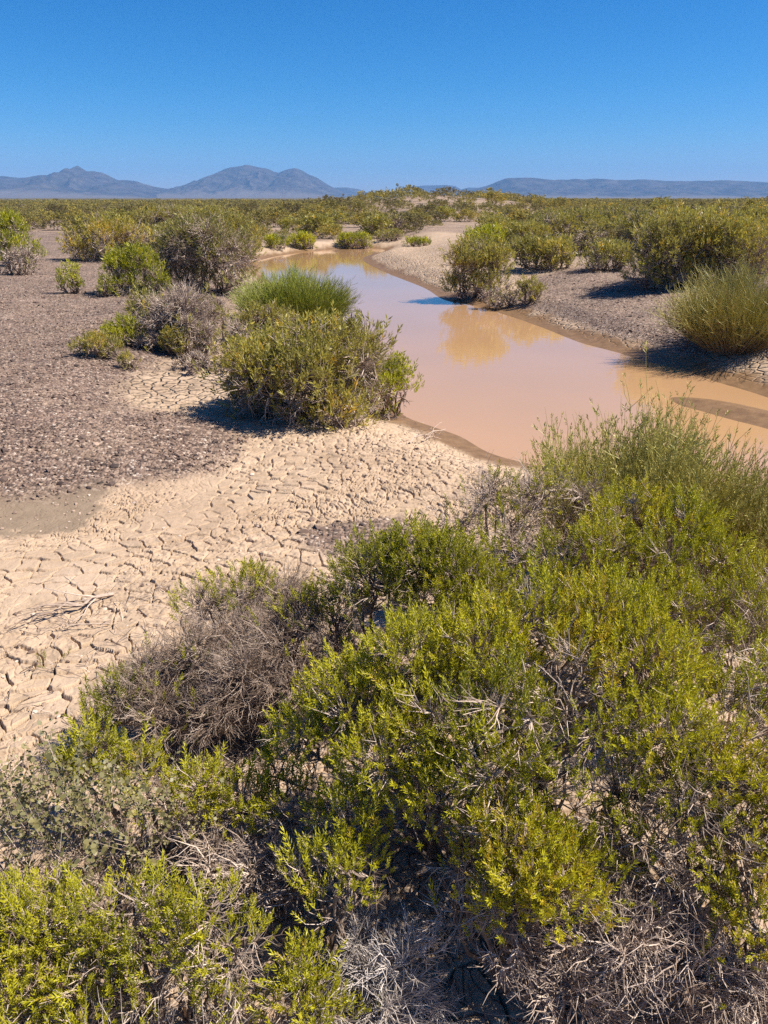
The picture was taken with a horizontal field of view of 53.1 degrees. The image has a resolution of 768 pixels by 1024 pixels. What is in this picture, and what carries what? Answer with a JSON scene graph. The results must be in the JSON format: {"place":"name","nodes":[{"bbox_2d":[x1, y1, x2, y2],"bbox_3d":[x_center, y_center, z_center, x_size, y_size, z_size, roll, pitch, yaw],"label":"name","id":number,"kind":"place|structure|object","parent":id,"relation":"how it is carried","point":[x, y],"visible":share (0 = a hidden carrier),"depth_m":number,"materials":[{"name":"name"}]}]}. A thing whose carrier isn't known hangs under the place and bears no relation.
{"place":"outdoors","nodes":[
{"label":"outdoors","id":0,"kind":"place"},
{"bbox_2d":[0,166,168,197],"bbox_3d":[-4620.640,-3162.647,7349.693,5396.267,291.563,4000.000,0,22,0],"label":"mountain","id":1,"kind":"structure","parent":0,"point":[76,182],"depth_m":6754.78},
{"bbox_2d":[156,165,350,197],"bbox_3d":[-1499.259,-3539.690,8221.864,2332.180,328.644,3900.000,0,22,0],"label":"mountain","id":2,"kind":"structure","parent":0,"point":[246,181],"depth_m":7468.55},
{"bbox_2d":[0,195,767,1023],"bbox_3d":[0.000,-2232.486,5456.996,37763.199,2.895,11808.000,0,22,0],"label":"ground","id":3,"kind":"structure","parent":0,"point":[236,493],"depth_m":5.50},
{"bbox_2d":[0,243,39,274],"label":"shrub","id":4,"kind":"object","parent":3,"relation":"on","point":[17,254],"visible":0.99,"depth_m":20.39,"materials":[{"name":"grey plant"}]},
{"bbox_2d":[0,209,48,265],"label":"shrub","id":5,"kind":"object","parent":3,"relation":"on","point":[12,223],"visible":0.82,"depth_m":23.02,"materials":[{"name":"green plant"}]},
{"bbox_2d":[19,211,41,231],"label":"shrub","id":6,"kind":"object","parent":3,"relation":"on","point":[29,218],"visible":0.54,"depth_m":49.30,"materials":[{"name":"green plant"}]},
{"bbox_2d":[31,214,50,229],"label":"shrub","id":7,"kind":"object","parent":3,"relation":"on","point":[41,220],"visible":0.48,"depth_m":55.75,"materials":[{"name":"green plant"}]},
{"bbox_2d":[35,645,71,667],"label":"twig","id":8,"kind":"object","parent":3,"relation":"on","point":[44,655],"visible":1,"depth_m":3.68,"materials":[{"name":"wood"}]},
{"bbox_2d":[42,202,68,214],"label":"shrub","id":9,"kind":"object","parent":3,"relation":"on","point":[52,207],"visible":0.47,"depth_m":80.35,"materials":[{"name":"green plant"}]},
{"bbox_2d":[41,209,72,229],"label":"shrub","id":10,"kind":"object","parent":3,"relation":"on","point":[60,215],"visible":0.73,"depth_m":53.34,"materials":[{"name":"green plant"}]},
{"bbox_2d":[10,587,113,626],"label":"dead branch","id":11,"kind":"object","parent":3,"relation":"on","point":[59,605],"visible":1,"depth_m":4.14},
{"bbox_2d":[27,614,109,632],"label":"dead branch","id":12,"kind":"object","parent":3,"relation":"on","point":[74,624],"visible":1,"depth_m":3.99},
{"bbox_2d":[55,258,84,293],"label":"shrub","id":13,"kind":"object","parent":3,"relation":"on","point":[76,283],"visible":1,"depth_m":16.53,"materials":[{"name":"green plant"}]},
{"bbox_2d":[57,215,98,228],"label":"shrub","id":14,"kind":"object","parent":3,"relation":"on","point":[71,218],"visible":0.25,"depth_m":47.21,"materials":[{"name":"green plant"}]},
{"bbox_2d":[66,329,125,359],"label":"shrub","id":15,"kind":"object","parent":3,"relation":"on","point":[111,344],"visible":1,"depth_m":10.10,"materials":[{"name":"green plant"}]},
{"bbox_2d":[54,211,162,261],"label":"shrub","id":16,"kind":"object","parent":3,"relation":"on","point":[123,229],"visible":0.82,"depth_m":24.97,"materials":[{"name":"green plant"}]},
{"bbox_2d":[92,272,126,296],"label":"shrub","id":17,"kind":"object","parent":3,"relation":"on","point":[110,283],"visible":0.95,"depth_m":16.24,"materials":[{"name":"green plant"}]},
{"bbox_2d":[99,208,128,223],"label":"shrub","id":18,"kind":"object","parent":3,"relation":"on","point":[123,211],"visible":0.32,"depth_m":52.04,"materials":[{"name":"green plant"}]},
{"bbox_2d":[0,707,241,930],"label":"saltbush","id":19,"kind":"object","parent":3,"relation":"on","point":[76,800],"visible":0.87,"depth_m":2.25,"materials":[{"name":"grey plant"}]},
{"bbox_2d":[98,312,143,346],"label":"shrub","id":20,"kind":"object","parent":3,"relation":"on","point":[128,327],"visible":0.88,"depth_m":10.92,"materials":[{"name":"green plant"}]},
{"bbox_2d":[116,349,140,369],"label":"shrub","id":21,"kind":"object","parent":3,"relation":"on","point":[123,364],"visible":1,"depth_m":9.82,"materials":[{"name":"green plant"}]},
{"bbox_2d":[97,238,174,296],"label":"shrub","id":22,"kind":"object","parent":3,"relation":"on","point":[131,257],"visible":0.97,"depth_m":16.46,"materials":[{"name":"green plant"}]},
{"bbox_2d":[103,222,174,257],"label":"shrub","id":23,"kind":"object","parent":3,"relation":"on","point":[152,227],"visible":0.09,"depth_m":26.31,"materials":[{"name":"green plant"}]},
{"bbox_2d":[0,850,287,1023],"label":"shrub","id":24,"kind":"object","parent":3,"relation":"on","point":[50,996],"visible":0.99,"depth_m":1.90,"materials":[{"name":"green plant"}]},
{"bbox_2d":[134,205,156,225],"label":"shrub","id":25,"kind":"object","parent":3,"relation":"on","point":[138,215],"visible":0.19,"depth_m":50.83,"materials":[{"name":"green plant"}]},
{"bbox_2d":[122,284,171,331],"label":"shrub","id":26,"kind":"object","parent":3,"relation":"on","point":[134,307],"visible":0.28,"depth_m":12.01,"materials":[{"name":"green plant"}]},
{"bbox_2d":[140,200,200,225],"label":"shrub","id":27,"kind":"object","parent":3,"relation":"on","point":[158,214],"visible":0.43,"depth_m":49.28,"materials":[{"name":"green plant"}]},
{"bbox_2d":[129,277,225,356],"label":"shrub","id":28,"kind":"object","parent":3,"relation":"on","point":[190,310],"visible":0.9,"depth_m":10.89,"materials":[{"name":"grey plant"}]},
{"bbox_2d":[157,322,203,357],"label":"shrub","id":29,"kind":"object","parent":3,"relation":"on","point":[168,333],"visible":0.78,"depth_m":10.72,"materials":[{"name":"green plant"}]},
{"bbox_2d":[43,707,326,857],"bbox_3d":[-0.686,0.954,2.543,1.064,0.484,0.377,9,24,22],"label":"shrub","id":30,"kind":"object","parent":3,"relation":"on","point":[178,784],"visible":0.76,"depth_m":2.50,"materials":[{"name":"green plant"}]},
{"bbox_2d":[8,865,372,1023],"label":"dry grass","id":31,"kind":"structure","parent":3,"relation":"on","point":[212,992],"depth_m":1.90,"materials":[{"name":"plant"}]},
{"bbox_2d":[169,350,222,375],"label":"shrub","id":32,"kind":"object","parent":3,"relation":"on","point":[197,357],"visible":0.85,"depth_m":10.10,"materials":[{"name":"grey plant"}]},
{"bbox_2d":[173,203,226,224],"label":"shrub","id":33,"kind":"object","parent":3,"relation":"on","point":[198,211],"visible":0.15,"depth_m":40.33,"materials":[{"name":"green plant"}]},
{"bbox_2d":[145,208,263,295],"bbox_3d":[-4.102,-5.923,17.643,2.719,1.980,2.220,0,22,0],"label":"shrub","id":34,"kind":"object","parent":3,"relation":"on","point":[189,246],"visible":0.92,"depth_m":17.20,"materials":[{"name":"grey plant"}]},
{"bbox_2d":[200,294,230,341],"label":"shrub","id":35,"kind":"object","parent":3,"relation":"on","point":[218,301],"visible":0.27,"depth_m":11.85,"materials":[{"name":"grey plant"}]},
{"bbox_2d":[62,554,377,766],"bbox_3d":[-0.617,0.564,3.252,1.273,0.677,1.015,0,22,0],"label":"dead bush","id":36,"kind":"object","parent":3,"relation":"on","point":[260,661],"visible":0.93,"depth_m":3.10,"materials":[{"name":"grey plant"}]},
{"bbox_2d":[212,311,253,354],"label":"shrub","id":37,"kind":"object","parent":3,"relation":"on","point":[237,328],"visible":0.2,"depth_m":10.26,"materials":[{"name":"grey plant"}]},
{"bbox_2d":[201,206,267,261],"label":"shrub","id":38,"kind":"object","parent":3,"relation":"on","point":[234,219],"visible":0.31,"depth_m":29.79,"materials":[{"name":"green plant"}]},
{"bbox_2d":[150,779,346,940],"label":"dry stalks","id":39,"kind":"object","parent":3,"relation":"on","point":[269,891],"visible":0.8,"depth_m":2.28,"materials":[{"name":"grey plant"}]},
{"bbox_2d":[247,208,271,227],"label":"shrub","id":40,"kind":"object","parent":3,"relation":"on","point":[260,214],"visible":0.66,"depth_m":53.31,"materials":[{"name":"green plant"}]},
{"bbox_2d":[232,297,302,332],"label":"shrub","id":41,"kind":"object","parent":3,"relation":"on","point":[271,312],"visible":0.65,"depth_m":12.66,"materials":[{"name":"green plant"}]},
{"bbox_2d":[261,231,290,248],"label":"shrub","id":42,"kind":"object","parent":3,"relation":"on","point":[272,240],"visible":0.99,"depth_m":35.40,"materials":[{"name":"green plant"}]},
{"bbox_2d":[262,205,298,226],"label":"shrub","id":43,"kind":"object","parent":3,"relation":"on","point":[274,212],"visible":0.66,"depth_m":56.81,"materials":[{"name":"green plant"}]},
{"bbox_2d":[276,215,299,232],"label":"shrub","id":44,"kind":"object","parent":3,"relation":"on","point":[286,221],"visible":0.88,"depth_m":47.44,"materials":[{"name":"green plant"}]},
{"bbox_2d":[279,202,304,220],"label":"shrub","id":45,"kind":"object","parent":3,"relation":"on","point":[295,208],"visible":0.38,"depth_m":69.05,"materials":[{"name":"green plant"}]},
{"bbox_2d":[222,254,362,327],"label":"rush bush","id":46,"kind":"object","parent":3,"relation":"on","point":[302,296],"visible":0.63,"depth_m":13.63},
{"bbox_2d":[191,301,405,432],"bbox_3d":[-0.879,-1.493,7.846,2.104,1.290,1.768,4,23,11],"label":"shrub","id":47,"kind":"object","parent":3,"relation":"on","point":[283,360],"visible":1,"depth_m":7.51,"materials":[{"name":"green plant"}]},
{"bbox_2d":[285,230,316,248],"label":"shrub","id":48,"kind":"object","parent":3,"relation":"on","point":[300,238],"visible":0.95,"depth_m":36.89,"materials":[{"name":"green plant"}]},
{"bbox_2d":[290,206,312,218],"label":"shrub","id":49,"kind":"object","parent":3,"relation":"on","point":[304,211],"visible":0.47,"depth_m":63.05,"materials":[{"name":"green plant"}]},
{"bbox_2d":[294,211,336,236],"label":"shrub","id":50,"kind":"object","parent":3,"relation":"on","point":[315,220],"visible":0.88,"depth_m":42.69,"materials":[{"name":"green plant"}]},
{"bbox_2d":[245,817,397,1023],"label":"shrub","id":51,"kind":"object","parent":3,"relation":"on","point":[302,951],"visible":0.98,"depth_m":2.00,"materials":[{"name":"green plant"}]},
{"bbox_2d":[0,409,642,791],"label":"clods","id":52,"kind":"object","parent":3,"relation":"on","point":[310,518],"visible":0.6,"depth_m":5.25,"materials":[{"name":"soil"}]},
{"bbox_2d":[315,197,340,210],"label":"shrub","id":53,"kind":"object","parent":3,"relation":"on","point":[331,203],"visible":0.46,"depth_m":71.17,"materials":[{"name":"green plant"}]},
{"bbox_2d":[314,223,342,238],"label":"shrub","id":54,"kind":"object","parent":3,"relation":"on","point":[327,230],"visible":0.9,"depth_m":41.43,"materials":[{"name":"green plant"}]},
{"bbox_2d":[326,210,349,227],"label":"shrub","id":55,"kind":"object","parent":3,"relation":"on","point":[336,215],"visible":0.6,"depth_m":50.50,"materials":[{"name":"green plant"}]},
{"bbox_2d":[333,230,374,248],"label":"shrub","id":56,"kind":"object","parent":3,"relation":"on","point":[359,238],"visible":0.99,"depth_m":38.78,"materials":[{"name":"green plant"}]},
{"bbox_2d":[347,209,377,226],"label":"shrub","id":57,"kind":"object","parent":3,"relation":"on","point":[357,216],"visible":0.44,"depth_m":55.93,"materials":[{"name":"green plant"}]},
{"bbox_2d":[272,890,466,1023],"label":"dead bush","id":58,"kind":"object","parent":3,"relation":"on","point":[391,1011],"visible":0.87,"depth_m":1.99,"materials":[{"name":"plant"}]},
{"bbox_2d":[355,212,393,238],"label":"shrub","id":59,"kind":"object","parent":3,"relation":"on","point":[378,220],"visible":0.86,"depth_m":41.80,"materials":[{"name":"green plant"}]},
{"bbox_2d":[0,240,767,1023],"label":"twig litter","id":60,"kind":"object","parent":3,"relation":"on","point":[246,748],"visible":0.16,"depth_m":2.88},
{"bbox_2d":[0,183,767,234],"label":"scrub","id":61,"kind":"object","parent":3,"relation":"on","point":[37,206],"visible":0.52,"depth_m":95.86,"materials":[{"name":"green plant"}]},
{"bbox_2d":[372,227,403,240],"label":"shrub","id":62,"kind":"object","parent":3,"relation":"on","point":[392,233],"visible":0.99,"depth_m":40.01,"materials":[{"name":"green plant"}]},
{"bbox_2d":[353,347,424,420],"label":"shrub","id":63,"kind":"object","parent":3,"relation":"on","point":[397,379],"visible":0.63,"depth_m":8.69,"materials":[{"name":"green plant"}]},
{"bbox_2d":[366,209,411,235],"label":"shrub","id":64,"kind":"object","parent":3,"relation":"on","point":[396,221],"visible":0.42,"depth_m":44.30,"materials":[{"name":"green plant"}]},
{"bbox_2d":[385,211,424,231],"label":"shrub","id":65,"kind":"object","parent":3,"relation":"on","point":[411,217],"visible":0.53,"depth_m":46.51,"materials":[{"name":"green plant"}]},
{"bbox_2d":[293,509,535,709],"bbox_3d":[0.111,0.422,3.169,1.062,0.895,0.589,10,24,23],"label":"shrub","id":66,"kind":"object","parent":3,"relation":"on","point":[388,555],"visible":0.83,"depth_m":3.02,"materials":[{"name":"green plant"}]},
{"bbox_2d":[401,235,431,246],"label":"shrub","id":67,"kind":"object","parent":3,"relation":"on","point":[416,241],"visible":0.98,"depth_m":35.56,"materials":[{"name":"green plant"}]},
{"bbox_2d":[412,212,433,225],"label":"shrub","id":68,"kind":"object","parent":3,"relation":"on","point":[426,218],"visible":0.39,"depth_m":50.68,"materials":[{"name":"green plant"}]},
{"bbox_2d":[409,422,444,443],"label":"dead branch","id":69,"kind":"object","parent":3,"relation":"on","point":[415,436],"visible":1,"depth_m":7.64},
{"bbox_2d":[423,210,447,224],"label":"shrub","id":70,"kind":"object","parent":3,"relation":"on","point":[435,215],"visible":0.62,"depth_m":53.56,"materials":[{"name":"green plant"}]},
{"bbox_2d":[434,205,459,221],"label":"shrub","id":71,"kind":"object","parent":3,"relation":"on","point":[447,210],"visible":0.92,"depth_m":58.76,"materials":[{"name":"green plant"}]},
{"bbox_2d":[452,207,480,221],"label":"shrub","id":72,"kind":"object","parent":3,"relation":"on","point":[469,212],"visible":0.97,"depth_m":58.70,"materials":[{"name":"green plant"}]},
{"bbox_2d":[438,229,517,300],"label":"shrub","id":73,"kind":"object","parent":3,"relation":"on","point":[469,260],"visible":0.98,"depth_m":18.61,"materials":[{"name":"green plant"}]},
{"bbox_2d":[245,542,723,885],"bbox_3d":[0.262,0.661,2.353,1.422,1.022,0.965,0,22,0],"label":"shrub","id":74,"kind":"object","parent":3,"relation":"on","point":[432,761],"visible":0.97,"depth_m":2.23,"materials":[{"name":"green plant"}]},
{"bbox_2d":[460,220,509,248],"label":"shrub","id":75,"kind":"object","parent":3,"relation":"on","point":[496,230],"visible":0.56,"depth_m":28.40,"materials":[{"name":"green plant"}]},
{"bbox_2d":[474,210,504,228],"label":"shrub","id":76,"kind":"object","parent":3,"relation":"on","point":[483,219],"visible":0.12,"depth_m":38.95,"materials":[{"name":"green plant"}]},
{"bbox_2d":[484,189,509,205],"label":"shrub","id":77,"kind":"object","parent":3,"relation":"on","point":[497,198],"visible":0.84,"depth_m":81.62,"materials":[{"name":"green plant"}]},
{"bbox_2d":[478,282,517,308],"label":"shrub","id":78,"kind":"object","parent":3,"relation":"on","point":[495,304],"visible":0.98,"depth_m":17.64,"materials":[{"name":"grey plant"}]},
{"bbox_2d":[480,214,516,237],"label":"shrub","id":79,"kind":"object","parent":3,"relation":"on","point":[499,219],"visible":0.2,"depth_m":34.34,"materials":[{"name":"green plant"}]},
{"bbox_2d":[506,208,533,221],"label":"shrub","id":80,"kind":"object","parent":3,"relation":"on","point":[519,214],"visible":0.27,"depth_m":42.48,"materials":[{"name":"green plant"}]},
{"bbox_2d":[406,771,636,1014],"bbox_3d":[0.353,1.024,1.999,0.599,0.670,0.486,0,22,0],"label":"shrub","id":81,"kind":"object","parent":3,"relation":"on","point":[555,882],"visible":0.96,"depth_m":1.94,"materials":[{"name":"green plant"}]},
{"bbox_2d":[420,450,624,616],"bbox_3d":[0.703,0.141,3.897,1.071,0.938,0.644,0,22,0],"label":"thorn bush","id":82,"kind":"object","parent":3,"relation":"on","point":[533,492],"visible":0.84,"depth_m":3.78,"materials":[{"name":"grey plant"}]},
{"bbox_2d":[502,218,555,238],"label":"shrub","id":83,"kind":"object","parent":3,"relation":"on","point":[521,228],"visible":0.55,"depth_m":27.92,"materials":[{"name":"green plant"}]},
{"bbox_2d":[513,273,548,302],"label":"shrub","id":84,"kind":"object","parent":3,"relation":"on","point":[524,286],"visible":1,"depth_m":17.35,"materials":[{"name":"green plant"}]},
{"bbox_2d":[507,231,564,270],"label":"shrub","id":85,"kind":"object","parent":3,"relation":"on","point":[530,245],"visible":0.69,"depth_m":21.80,"materials":[{"name":"green plant"}]},
{"bbox_2d":[538,233,581,270],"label":"shrub","id":86,"kind":"object","parent":3,"relation":"on","point":[564,243],"visible":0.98,"depth_m":21.27,"materials":[{"name":"green plant"}]},
{"bbox_2d":[549,197,571,208],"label":"shrub","id":87,"kind":"object","parent":3,"relation":"on","point":[558,200],"visible":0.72,"depth_m":78.76,"materials":[{"name":"green plant"}]},
{"bbox_2d":[525,203,611,249],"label":"shrub","id":88,"kind":"object","parent":3,"relation":"on","point":[563,222],"visible":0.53,"depth_m":28.65,"materials":[{"name":"green plant"}]},
{"bbox_2d":[562,223,619,254],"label":"shrub","id":89,"kind":"object","parent":3,"relation":"on","point":[589,231],"visible":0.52,"depth_m":25.49,"materials":[{"name":"green plant"}]},
{"bbox_2d":[451,473,767,720],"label":"shrub","id":90,"kind":"object","parent":3,"relation":"on","point":[702,527],"visible":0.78,"depth_m":3.09,"materials":[{"name":"green plant"}]},
{"bbox_2d":[576,236,642,271],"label":"shrub","id":91,"kind":"object","parent":3,"relation":"on","point":[599,256],"visible":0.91,"depth_m":20.21,"materials":[{"name":"green plant"}]},
{"bbox_2d":[597,214,628,240],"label":"shrub","id":92,"kind":"object","parent":3,"relation":"on","point":[611,222],"visible":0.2,"depth_m":29.14,"materials":[{"name":"green plant"}]},
{"bbox_2d":[598,200,652,239],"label":"shrub","id":93,"kind":"object","parent":3,"relation":"on","point":[606,213],"visible":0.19,"depth_m":35.00,"materials":[{"name":"green plant"}]},
{"bbox_2d":[487,849,767,1023],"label":"dead bush","id":94,"kind":"object","parent":3,"relation":"on","point":[686,971],"visible":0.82,"depth_m":1.90,"materials":[{"name":"grey plant"}]},
{"bbox_2d":[505,340,767,604],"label":"wand bush","id":95,"kind":"object","parent":3,"relation":"on","point":[659,461],"visible":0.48,"depth_m":4.07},
{"bbox_2d":[613,204,660,249],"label":"shrub","id":96,"kind":"object","parent":3,"relation":"on","point":[624,224],"visible":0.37,"depth_m":26.91,"materials":[{"name":"green plant"}]},
{"bbox_2d":[553,623,767,968],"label":"shrub","id":97,"kind":"object","parent":3,"relation":"on","point":[690,755],"visible":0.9,"depth_m":2.01,"materials":[{"name":"green plant"}]},
{"bbox_2d":[648,195,674,207],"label":"shrub","id":98,"kind":"object","parent":3,"relation":"on","point":[667,202],"visible":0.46,"depth_m":69.13,"materials":[{"name":"green plant"}]},
{"bbox_2d":[617,198,767,290],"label":"shrub","id":99,"kind":"object","parent":3,"relation":"on","point":[683,239],"visible":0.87,"depth_m":16.42,"materials":[{"name":"green plant"}]},
{"bbox_2d":[641,247,767,354],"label":"broom bush","id":100,"kind":"object","parent":3,"relation":"on","point":[725,320],"visible":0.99,"depth_m":11.43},
{"bbox_2d":[649,428,767,623],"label":"wand bush","id":101,"kind":"object","parent":3,"relation":"on","point":[762,497],"visible":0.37,"depth_m":3.91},
{"bbox_2d":[689,836,767,1023],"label":"shrub","id":102,"kind":"object","parent":3,"relation":"on","point":[735,890],"visible":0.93,"depth_m":1.87,"materials":[{"name":"green plant"}]},
{"bbox_2d":[742,205,767,222],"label":"shrub","id":103,"kind":"object","parent":3,"relation":"on","point":[759,211],"visible":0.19,"depth_m":35.53,"materials":[{"name":"green plant"}]},
{"bbox_2d":[0,262,767,561],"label":"gravel","id":104,"kind":"structure","parent":0,"point":[50,473],"depth_m":7.75,"materials":[{"name":"gravel"}]},
{"bbox_2d":[0,0,767,192],"label":"sky","id":105,"kind":"structure","parent":0,"point":[368,95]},
{"bbox_2d":[335,185,476,197],"bbox_3d":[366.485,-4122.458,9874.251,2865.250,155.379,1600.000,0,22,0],"label":"mountain","id":106,"kind":"structure","parent":0,"point":[352,192],"depth_m":9861.33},
{"bbox_2d":[249,248,767,486],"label":"water","id":107,"kind":"structure","parent":0,"point":[497,383],"depth_m":11.07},
{"bbox_2d":[460,178,767,197],"bbox_3d":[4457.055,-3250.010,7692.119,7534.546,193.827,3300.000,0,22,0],"label":"mountain","id":108,"kind":"structure","parent":0,"point":[600,188],"depth_m":7409.96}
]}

